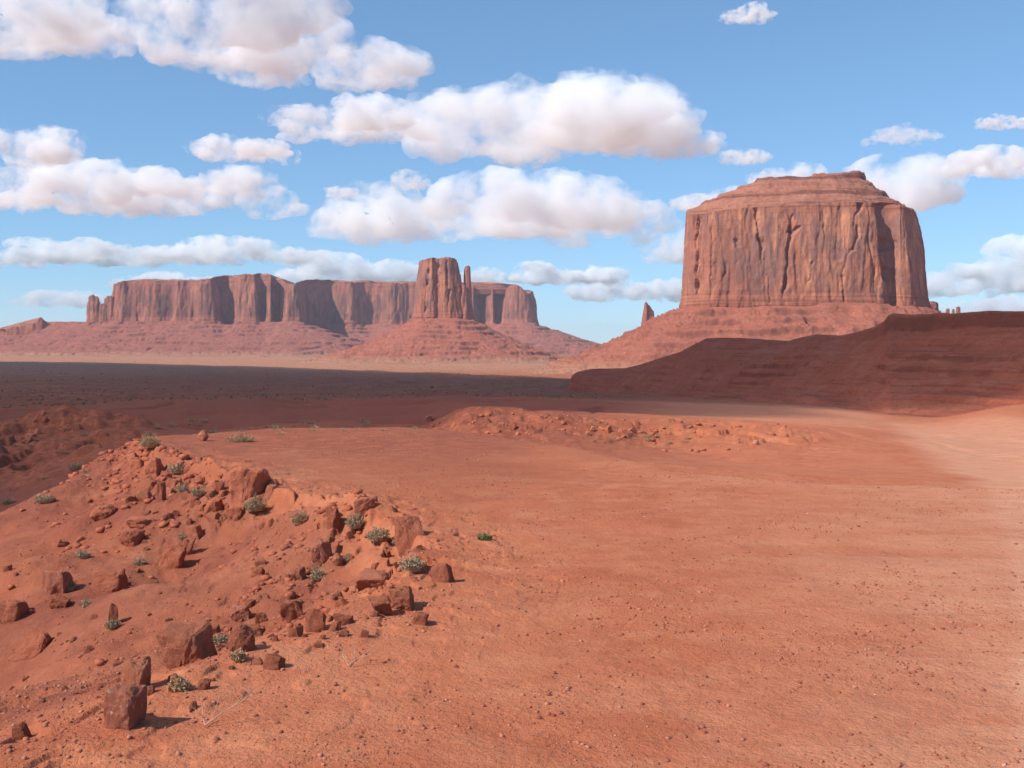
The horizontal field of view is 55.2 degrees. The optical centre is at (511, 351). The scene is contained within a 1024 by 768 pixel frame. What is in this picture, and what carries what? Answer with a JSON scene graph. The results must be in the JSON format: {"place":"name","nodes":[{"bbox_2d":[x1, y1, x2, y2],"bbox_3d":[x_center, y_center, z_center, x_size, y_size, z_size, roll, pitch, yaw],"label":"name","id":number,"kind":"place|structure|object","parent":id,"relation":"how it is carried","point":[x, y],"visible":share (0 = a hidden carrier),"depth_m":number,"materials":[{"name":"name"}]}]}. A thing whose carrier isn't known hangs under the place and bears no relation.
{"place":"outdoors","nodes":[
{"label":"outdoors","id":0,"kind":"place"},
{"bbox_2d":[0,356,1023,767],"bbox_3d":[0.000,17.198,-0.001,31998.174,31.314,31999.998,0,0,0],"label":"ground","id":1,"kind":"structure","parent":0,"point":[958,460],"depth_m":8.89,"materials":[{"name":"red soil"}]},
{"bbox_2d":[3,564,11,571],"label":"rock","id":2,"kind":"object","parent":1,"relation":"on","point":[7,568],"visible":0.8,"depth_m":12.28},
{"bbox_2d":[0,496,15,504],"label":"shrub","id":3,"kind":"object","parent":1,"relation":"on","point":[6,502],"visible":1,"depth_m":47.55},
{"bbox_2d":[0,599,28,624],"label":"rock","id":4,"kind":"object","parent":1,"relation":"on","point":[12,611],"visible":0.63,"depth_m":10.31,"materials":[{"name":"stone"}]},
{"bbox_2d":[12,721,31,739],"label":"rock","id":5,"kind":"object","parent":1,"relation":"on","point":[20,730],"visible":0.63,"depth_m":4.35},
{"bbox_2d":[25,433,32,440],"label":"rock","id":6,"kind":"object","parent":1,"relation":"on","point":[28,436],"visible":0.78,"depth_m":73.45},
{"bbox_2d":[8,628,51,662],"bbox_3d":[-4.648,2.868,9.554,0.377,0.340,0.285,1,-11,18],"label":"boulder","id":7,"kind":"object","parent":1,"relation":"on","point":[34,643],"visible":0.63,"depth_m":9.46,"materials":[{"name":"stone"}]},
{"bbox_2d":[34,492,54,502],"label":"shrub","id":8,"kind":"object","parent":1,"relation":"on","point":[41,499],"visible":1,"depth_m":17.98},
{"bbox_2d":[42,570,73,595],"bbox_3d":[-5.107,2.600,10.999,0.314,0.374,0.276,-1,4,9],"label":"rock","id":9,"kind":"object","parent":1,"relation":"on","point":[53,582],"visible":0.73,"depth_m":10.89,"materials":[{"name":"stone"}]},
{"bbox_2d":[49,593,70,608],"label":"rock","id":10,"kind":"object","parent":1,"relation":"on","point":[59,601],"visible":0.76,"depth_m":10.45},
{"bbox_2d":[56,539,68,546],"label":"rock","id":11,"kind":"object","parent":1,"relation":"on","point":[62,543],"visible":0.98,"depth_m":14.12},
{"bbox_2d":[67,578,77,591],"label":"shrub","id":12,"kind":"object","parent":1,"relation":"on","point":[70,587],"visible":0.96,"depth_m":10.98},
{"bbox_2d":[68,462,82,469],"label":"shrub","id":13,"kind":"object","parent":1,"relation":"on","point":[76,466],"visible":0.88,"depth_m":53.88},
{"bbox_2d":[72,423,82,430],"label":"rock","id":14,"kind":"object","parent":1,"relation":"on","point":[76,426],"visible":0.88,"depth_m":75.84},
{"bbox_2d":[75,547,92,558],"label":"shrub","id":15,"kind":"object","parent":1,"relation":"on","point":[85,554],"visible":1,"depth_m":12.66,"materials":[{"name":"green plant"}]},
{"bbox_2d":[79,599,90,607],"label":"shrub","id":16,"kind":"object","parent":1,"relation":"on","point":[85,603],"visible":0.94,"depth_m":10.06,"materials":[{"name":"green plant"}]},
{"bbox_2d":[83,645,93,653],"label":"rock","id":17,"kind":"object","parent":1,"relation":"on","point":[89,648],"visible":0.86,"depth_m":8.57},
{"bbox_2d":[90,504,113,520],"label":"rock","id":18,"kind":"object","parent":1,"relation":"on","point":[98,513],"visible":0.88,"depth_m":14.60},
{"bbox_2d":[90,568,129,592],"bbox_3d":[-4.501,2.623,11.001,0.364,0.366,0.304,-7,-8,17],"label":"boulder","id":19,"kind":"object","parent":1,"relation":"on","point":[105,581],"visible":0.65,"depth_m":10.91,"materials":[{"name":"stone"}]},
{"bbox_2d":[103,617,120,629],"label":"shrub","id":20,"kind":"object","parent":1,"relation":"on","point":[112,625],"visible":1,"depth_m":9.16,"materials":[{"name":"green plant"}]},
{"bbox_2d":[108,603,117,621],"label":"rock","id":21,"kind":"object","parent":1,"relation":"on","point":[113,611],"visible":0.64,"depth_m":9.23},
{"bbox_2d":[113,660,122,666],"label":"rock","id":22,"kind":"object","parent":1,"relation":"on","point":[116,663],"visible":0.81,"depth_m":6.51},
{"bbox_2d":[103,683,146,730],"bbox_3d":[-1.707,1.585,4.310,0.171,0.248,0.169,5,10,-5],"label":"boulder","id":23,"kind":"object","parent":1,"relation":"on","point":[125,707],"visible":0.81,"depth_m":4.26,"materials":[{"name":"stone"}]},
{"bbox_2d":[124,494,137,503],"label":"rock","id":24,"kind":"object","parent":1,"relation":"on","point":[130,498],"visible":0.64,"depth_m":15.03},
{"bbox_2d":[119,529,144,546],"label":"rock","id":25,"kind":"object","parent":1,"relation":"on","point":[131,537],"visible":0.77,"depth_m":12.99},
{"bbox_2d":[127,452,136,460],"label":"rock","id":26,"kind":"object","parent":1,"relation":"on","point":[131,456],"visible":0.59,"depth_m":20.02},
{"bbox_2d":[120,656,150,685],"bbox_3d":[-1.900,1.647,4.915,0.179,0.241,0.147,7,9,18],"label":"boulder","id":27,"kind":"object","parent":1,"relation":"on","point":[137,672],"visible":0.62,"depth_m":4.87,"materials":[{"name":"stone"}]},
{"bbox_2d":[129,458,143,473],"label":"rock","id":28,"kind":"object","parent":1,"relation":"on","point":[135,464],"visible":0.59,"depth_m":18.87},
{"bbox_2d":[133,556,146,565],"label":"shrub","id":29,"kind":"object","parent":1,"relation":"on","point":[137,562],"visible":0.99,"depth_m":12.12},
{"bbox_2d":[126,516,159,528],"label":"rock","id":30,"kind":"object","parent":1,"relation":"on","point":[140,522],"visible":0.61,"depth_m":13.59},
{"bbox_2d":[136,490,152,501],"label":"rock","id":31,"kind":"object","parent":1,"relation":"on","point":[141,496],"visible":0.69,"depth_m":15.03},
{"bbox_2d":[139,431,160,447],"bbox_3d":[-7.394,1.760,20.020,0.454,0.365,0.399,0,0,0],"label":"shrub","id":32,"kind":"object","parent":1,"relation":"on","point":[148,443],"visible":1,"depth_m":19.94,"materials":[{"name":"green plant"}]},
{"bbox_2d":[147,685,154,695],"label":"rock","id":33,"kind":"object","parent":1,"relation":"on","point":[150,689],"visible":0.78,"depth_m":4.78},
{"bbox_2d":[144,457,163,476],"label":"rock","id":34,"kind":"object","parent":1,"relation":"on","point":[153,466],"visible":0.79,"depth_m":17.71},
{"bbox_2d":[156,480,165,501],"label":"rock","id":35,"kind":"object","parent":1,"relation":"on","point":[160,491],"visible":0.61,"depth_m":14.71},
{"bbox_2d":[160,513,173,518],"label":"rock","id":36,"kind":"object","parent":1,"relation":"on","point":[169,515],"visible":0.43,"depth_m":13.74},
{"bbox_2d":[158,543,186,568],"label":"rock","id":37,"kind":"object","parent":1,"relation":"on","point":[173,556],"visible":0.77,"depth_m":12.07,"materials":[{"name":"stone"}]},
{"bbox_2d":[167,673,178,681],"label":"rock","id":38,"kind":"object","parent":1,"relation":"on","point":[170,677],"visible":0.48,"depth_m":4.96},
{"bbox_2d":[166,458,186,472],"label":"shrub","id":39,"kind":"object","parent":1,"relation":"on","point":[177,468],"visible":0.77,"depth_m":17.45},
{"bbox_2d":[172,478,182,486],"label":"rock","id":40,"kind":"object","parent":1,"relation":"on","point":[175,481],"visible":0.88,"depth_m":16.32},
{"bbox_2d":[166,674,193,691],"bbox_3d":[-1.648,1.644,4.843,0.123,0.101,0.126,0,0,39],"label":"shrub","id":41,"kind":"object","parent":1,"relation":"on","point":[179,684],"visible":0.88,"depth_m":4.83,"materials":[{"name":"green plant"}]},
{"bbox_2d":[177,531,186,540],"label":"shrub","id":42,"kind":"object","parent":1,"relation":"on","point":[181,537],"visible":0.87,"depth_m":13.08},
{"bbox_2d":[176,483,189,492],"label":"shrub","id":43,"kind":"object","parent":1,"relation":"on","point":[183,488],"visible":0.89,"depth_m":14.95,"materials":[{"name":"green plant"}]},
{"bbox_2d":[180,499,188,507],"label":"rock","id":44,"kind":"object","parent":1,"relation":"on","point":[183,502],"visible":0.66,"depth_m":14.23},
{"bbox_2d":[156,619,217,668],"bbox_3d":[-1.804,1.662,5.466,0.260,0.331,0.233,-13,5,8],"label":"boulder","id":45,"kind":"object","parent":1,"relation":"on","point":[187,643],"visible":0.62,"depth_m":5.38,"materials":[{"name":"stone"}]},
{"bbox_2d":[182,537,195,555],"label":"rock","id":46,"kind":"object","parent":1,"relation":"on","point":[188,543],"visible":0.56,"depth_m":12.66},
{"bbox_2d":[189,701,196,711],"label":"rock","id":47,"kind":"object","parent":1,"relation":"on","point":[193,705],"visible":0.98,"depth_m":4.53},
{"bbox_2d":[185,524,203,540],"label":"rock","id":48,"kind":"object","parent":1,"relation":"on","point":[193,531],"visible":0.81,"depth_m":13.07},
{"bbox_2d":[190,500,200,507],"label":"rock","id":49,"kind":"object","parent":1,"relation":"on","point":[194,503],"visible":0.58,"depth_m":14.02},
{"bbox_2d":[190,484,204,496],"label":"shrub","id":50,"kind":"object","parent":1,"relation":"on","point":[195,492],"visible":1,"depth_m":14.33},
{"bbox_2d":[198,430,208,440],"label":"boulder","id":51,"kind":"object","parent":1,"relation":"on","point":[203,435],"visible":0.97,"depth_m":22.71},
{"bbox_2d":[197,678,210,690],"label":"rock","id":52,"kind":"object","parent":1,"relation":"on","point":[204,683],"visible":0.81,"depth_m":4.86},
{"bbox_2d":[205,512,219,521],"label":"rock","id":53,"kind":"object","parent":1,"relation":"on","point":[210,516],"visible":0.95,"depth_m":13.30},
{"bbox_2d":[203,498,223,516],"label":"rock","id":54,"kind":"object","parent":1,"relation":"on","point":[215,504],"visible":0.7,"depth_m":13.53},
{"bbox_2d":[212,624,220,634],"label":"rock","id":55,"kind":"object","parent":1,"relation":"on","point":[216,628],"visible":0.18,"depth_m":7.21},
{"bbox_2d":[212,481,224,492],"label":"rock","id":56,"kind":"object","parent":1,"relation":"on","point":[218,486],"visible":0.54,"depth_m":14.43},
{"bbox_2d":[213,633,227,644],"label":"shrub","id":57,"kind":"object","parent":1,"relation":"on","point":[217,639],"visible":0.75,"depth_m":6.61,"materials":[{"name":"green plant"}]},
{"bbox_2d":[219,490,228,496],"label":"rock","id":58,"kind":"object","parent":1,"relation":"on","point":[222,493],"visible":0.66,"depth_m":14.00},
{"bbox_2d":[191,681,267,725],"bbox_3d":[-1.235,1.541,4.361,0.382,0.214,0.194,0,0,0],"label":"dry branch","id":59,"kind":"object","parent":1,"relation":"on","point":[217,703],"visible":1,"depth_m":4.34,"materials":[{"name":"brown wood"}]},
{"bbox_2d":[226,507,242,520],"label":"rock","id":60,"kind":"object","parent":1,"relation":"on","point":[231,512],"visible":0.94,"depth_m":13.10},
{"bbox_2d":[233,514,240,521],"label":"rock","id":61,"kind":"object","parent":1,"relation":"on","point":[236,517],"visible":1,"depth_m":13.07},
{"bbox_2d":[229,648,246,661],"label":"shrub","id":62,"kind":"object","parent":1,"relation":"on","point":[238,655],"visible":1,"depth_m":5.26,"materials":[{"name":"green plant"}]},
{"bbox_2d":[229,603,248,622],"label":"rock","id":63,"kind":"object","parent":1,"relation":"on","point":[237,611],"visible":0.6,"depth_m":8.54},
{"bbox_2d":[226,432,254,441],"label":"shrub","id":64,"kind":"object","parent":1,"relation":"on","point":[240,438],"visible":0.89,"depth_m":22.63,"materials":[{"name":"green plant"}]},
{"bbox_2d":[227,624,254,652],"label":"rock","id":65,"kind":"object","parent":1,"relation":"on","point":[242,637],"visible":0.74,"depth_m":5.41,"materials":[{"name":"stone"}]},
{"bbox_2d":[229,466,270,505],"bbox_3d":[-3.662,1.923,13.608,0.524,0.707,0.482,14,2,1],"label":"boulder","id":66,"kind":"object","parent":1,"relation":"on","point":[244,483],"visible":0.76,"depth_m":13.41,"materials":[{"name":"stone"}]},
{"bbox_2d":[245,599,255,607],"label":"rock","id":67,"kind":"object","parent":1,"relation":"on","point":[250,603],"visible":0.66,"depth_m":8.80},
{"bbox_2d":[242,491,267,510],"bbox_3d":[-3.453,1.990,13.160,0.322,0.270,0.286,0,0,26],"label":"shrub","id":68,"kind":"object","parent":1,"relation":"on","point":[253,505],"visible":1,"depth_m":13.10,"materials":[{"name":"green plant"}]},
{"bbox_2d":[249,625,262,636],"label":"rock","id":69,"kind":"object","parent":1,"relation":"on","point":[257,630],"visible":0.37,"depth_m":6.60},
{"bbox_2d":[250,567,264,577],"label":"rock","id":70,"kind":"object","parent":1,"relation":"on","point":[257,571],"visible":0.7,"depth_m":9.62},
{"bbox_2d":[252,658,262,664],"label":"rock","id":71,"kind":"object","parent":1,"relation":"on","point":[257,661],"visible":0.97,"depth_m":5.25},
{"bbox_2d":[254,557,265,566],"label":"rock","id":72,"kind":"object","parent":1,"relation":"on","point":[258,561],"visible":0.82,"depth_m":9.91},
{"bbox_2d":[255,612,266,623],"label":"rock","id":73,"kind":"object","parent":1,"relation":"on","point":[262,616],"visible":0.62,"depth_m":7.03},
{"bbox_2d":[262,484,276,501],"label":"rock","id":74,"kind":"object","parent":1,"relation":"on","point":[270,489],"visible":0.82,"depth_m":13.40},
{"bbox_2d":[262,653,285,669],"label":"rock","id":75,"kind":"object","parent":1,"relation":"on","point":[274,661],"visible":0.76,"depth_m":5.18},
{"bbox_2d":[279,600,303,621],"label":"rock","id":76,"kind":"object","parent":1,"relation":"on","point":[291,610],"visible":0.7,"depth_m":7.03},
{"bbox_2d":[288,625,302,637],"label":"rock","id":77,"kind":"object","parent":1,"relation":"on","point":[295,631],"visible":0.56,"depth_m":5.82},
{"bbox_2d":[290,566,306,579],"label":"rock","id":78,"kind":"object","parent":1,"relation":"on","point":[299,573],"visible":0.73,"depth_m":9.35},
{"bbox_2d":[0,273,599,356],"bbox_3d":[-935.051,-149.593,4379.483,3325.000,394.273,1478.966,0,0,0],"label":"mesa","id":79,"kind":"structure","parent":1,"relation":"on","point":[257,315],"depth_m":4217.64,"materials":[{"name":"stone"}]},
{"bbox_2d":[290,507,309,524],"bbox_3d":[-2.384,1.838,11.015,0.227,0.189,0.206,0,0,-38],"label":"shrub","id":80,"kind":"object","parent":1,"relation":"on","point":[299,518],"visible":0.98,"depth_m":10.97,"materials":[{"name":"green plant"}]},
{"bbox_2d":[0,357,600,407],"bbox_3d":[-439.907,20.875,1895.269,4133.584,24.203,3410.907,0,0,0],"label":"scrub","id":81,"kind":"object","parent":1,"relation":"on","point":[93,402],"visible":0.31,"depth_m":469.50,"materials":[{"name":"plant"}]},
{"bbox_2d":[305,609,325,632],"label":"rock","id":82,"kind":"object","parent":1,"relation":"on","point":[315,619],"visible":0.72,"depth_m":5.94,"materials":[{"name":"stone"}]},
{"bbox_2d":[309,565,326,581],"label":"shrub","id":83,"kind":"object","parent":1,"relation":"on","point":[316,575],"visible":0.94,"depth_m":9.38,"materials":[{"name":"green plant"}]},
{"bbox_2d":[314,641,322,647],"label":"rock","id":84,"kind":"object","parent":1,"relation":"on","point":[317,644],"visible":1,"depth_m":5.57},
{"bbox_2d":[309,539,332,568],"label":"rock","id":85,"kind":"object","parent":1,"relation":"on","point":[320,552],"visible":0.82,"depth_m":9.67,"materials":[{"name":"stone"}]},
{"bbox_2d":[325,507,341,529],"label":"rock","id":86,"kind":"object","parent":1,"relation":"on","point":[333,516],"visible":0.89,"depth_m":10.42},
{"bbox_2d":[329,621,340,631],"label":"rock","id":87,"kind":"object","parent":1,"relation":"on","point":[335,626],"visible":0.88,"depth_m":5.86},
{"bbox_2d":[332,553,342,565],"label":"rock","id":88,"kind":"object","parent":1,"relation":"on","point":[337,559],"visible":1,"depth_m":9.64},
{"bbox_2d":[333,613,353,625],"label":"rock","id":89,"kind":"object","parent":1,"relation":"on","point":[345,619],"visible":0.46,"depth_m":6.04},
{"bbox_2d":[338,629,348,636],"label":"rock","id":90,"kind":"object","parent":1,"relation":"on","point":[343,633],"visible":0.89,"depth_m":5.74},
{"bbox_2d":[342,554,350,563],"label":"shrub","id":91,"kind":"object","parent":1,"relation":"on","point":[345,560],"visible":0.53,"depth_m":9.73,"materials":[{"name":"green plant"}]},
{"bbox_2d":[344,531,353,539],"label":"rock","id":92,"kind":"object","parent":1,"relation":"on","point":[349,535],"visible":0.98,"depth_m":10.25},
{"bbox_2d":[345,511,364,528],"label":"shrub","id":93,"kind":"object","parent":1,"relation":"on","point":[353,522],"visible":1,"depth_m":10.38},
{"bbox_2d":[353,497,375,515],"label":"rock","id":94,"kind":"object","parent":1,"relation":"on","point":[363,505],"visible":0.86,"depth_m":10.51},
{"bbox_2d":[342,634,386,665],"bbox_3d":[-0.802,1.590,5.308,0.259,0.164,0.155,0,0,-26],"label":"dry branch","id":95,"kind":"object","parent":1,"relation":"on","point":[363,655],"visible":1,"depth_m":5.26,"materials":[{"name":"brown wood"}]},
{"bbox_2d":[360,629,368,637],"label":"rock","id":96,"kind":"object","parent":1,"relation":"on","point":[364,633],"visible":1,"depth_m":5.72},
{"bbox_2d":[354,568,388,588],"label":"boulder","id":97,"kind":"object","parent":1,"relation":"on","point":[370,578],"visible":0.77,"depth_m":7.51,"materials":[{"name":"stone"}]},
{"bbox_2d":[369,611,378,616],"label":"rock","id":98,"kind":"object","parent":1,"relation":"on","point":[374,614],"visible":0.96,"depth_m":6.20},
{"bbox_2d":[371,562,378,569],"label":"rock","id":99,"kind":"object","parent":1,"relation":"on","point":[374,565],"visible":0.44,"depth_m":8.92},
{"bbox_2d":[365,525,390,540],"bbox_3d":[-1.348,1.815,9.864,0.264,0.150,0.224,0,0,0],"label":"shrub","id":100,"kind":"object","parent":1,"relation":"on","point":[371,536],"visible":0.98,"depth_m":9.82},
{"bbox_2d":[370,595,391,614],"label":"rock","id":101,"kind":"object","parent":1,"relation":"on","point":[381,604],"visible":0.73,"depth_m":6.27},
{"bbox_2d":[384,551,391,557],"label":"rock","id":102,"kind":"object","parent":1,"relation":"on","point":[388,554],"visible":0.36,"depth_m":9.41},
{"bbox_2d":[1,412,787,692],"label":"rubble","id":103,"kind":"object","parent":1,"relation":"on","point":[175,524],"visible":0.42,"depth_m":13.40,"materials":[{"name":"stone"}]},
{"bbox_2d":[388,586,413,610],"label":"rock","id":104,"kind":"object","parent":1,"relation":"on","point":[401,597],"visible":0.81,"depth_m":6.41,"materials":[{"name":"stone"}]},
{"bbox_2d":[394,515,425,557],"bbox_3d":[-0.971,1.862,9.533,0.329,0.554,0.307,-10,2,0],"label":"boulder","id":105,"kind":"object","parent":1,"relation":"on","point":[408,529],"visible":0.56,"depth_m":9.43,"materials":[{"name":"stone"}]},
{"bbox_2d":[397,553,425,571],"bbox_3d":[-0.777,1.637,7.648,0.201,0.131,0.203,0,0,43],"label":"shrub","id":106,"kind":"object","parent":1,"relation":"on","point":[412,564],"visible":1,"depth_m":7.61,"materials":[{"name":"green plant"}]},
{"bbox_2d":[412,611,428,625],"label":"rock","id":107,"kind":"object","parent":1,"relation":"on","point":[420,618],"visible":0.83,"depth_m":6.03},
{"bbox_2d":[293,257,564,363],"bbox_3d":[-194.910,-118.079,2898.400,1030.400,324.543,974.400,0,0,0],"label":"butte","id":108,"kind":"object","parent":1,"relation":"on","point":[441,326],"visible":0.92,"depth_m":2769.17,"materials":[{"name":"stone"}]},
{"bbox_2d":[428,563,454,582],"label":"rock","id":109,"kind":"object","parent":1,"relation":"on","point":[441,572],"visible":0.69,"depth_m":7.20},
{"bbox_2d":[477,532,492,540],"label":"shrub","id":110,"kind":"object","parent":1,"relation":"on","point":[484,537],"visible":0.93,"depth_m":9.09,"materials":[{"name":"green plant"}]},
{"bbox_2d":[516,170,941,373],"bbox_3d":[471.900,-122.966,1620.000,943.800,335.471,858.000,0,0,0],"label":"butte","id":111,"kind":"object","parent":1,"relation":"on","point":[786,258],"visible":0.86,"depth_m":1473.84,"materials":[{"name":"stone"}]},
{"bbox_2d":[946,307,960,313],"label":"rock pinnacle","id":112,"kind":"object","parent":1,"relation":"on","point":[958,309],"visible":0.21,"depth_m":2790.98,"materials":[{"name":"stone"}]},
{"bbox_2d":[0,0,1023,343],"label":"sky","id":113,"kind":"structure","parent":0,"point":[560,151],"materials":[{"name":"blue"}]},
{"bbox_2d":[570,302,653,356],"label":"spire","id":114,"kind":"structure","parent":0,"point":[648,313],"depth_m":2590.86,"materials":[{"name":"stone"}]},
{"bbox_2d":[567,311,1023,416],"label":"ridge","id":115,"kind":"structure","parent":0,"point":[933,365],"depth_m":282.58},
{"bbox_2d":[929,301,938,309],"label":"butte","id":116,"kind":"object","parent":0,"point":[934,305],"visible":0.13,"depth_m":2277.14,"materials":[{"name":"stone"}]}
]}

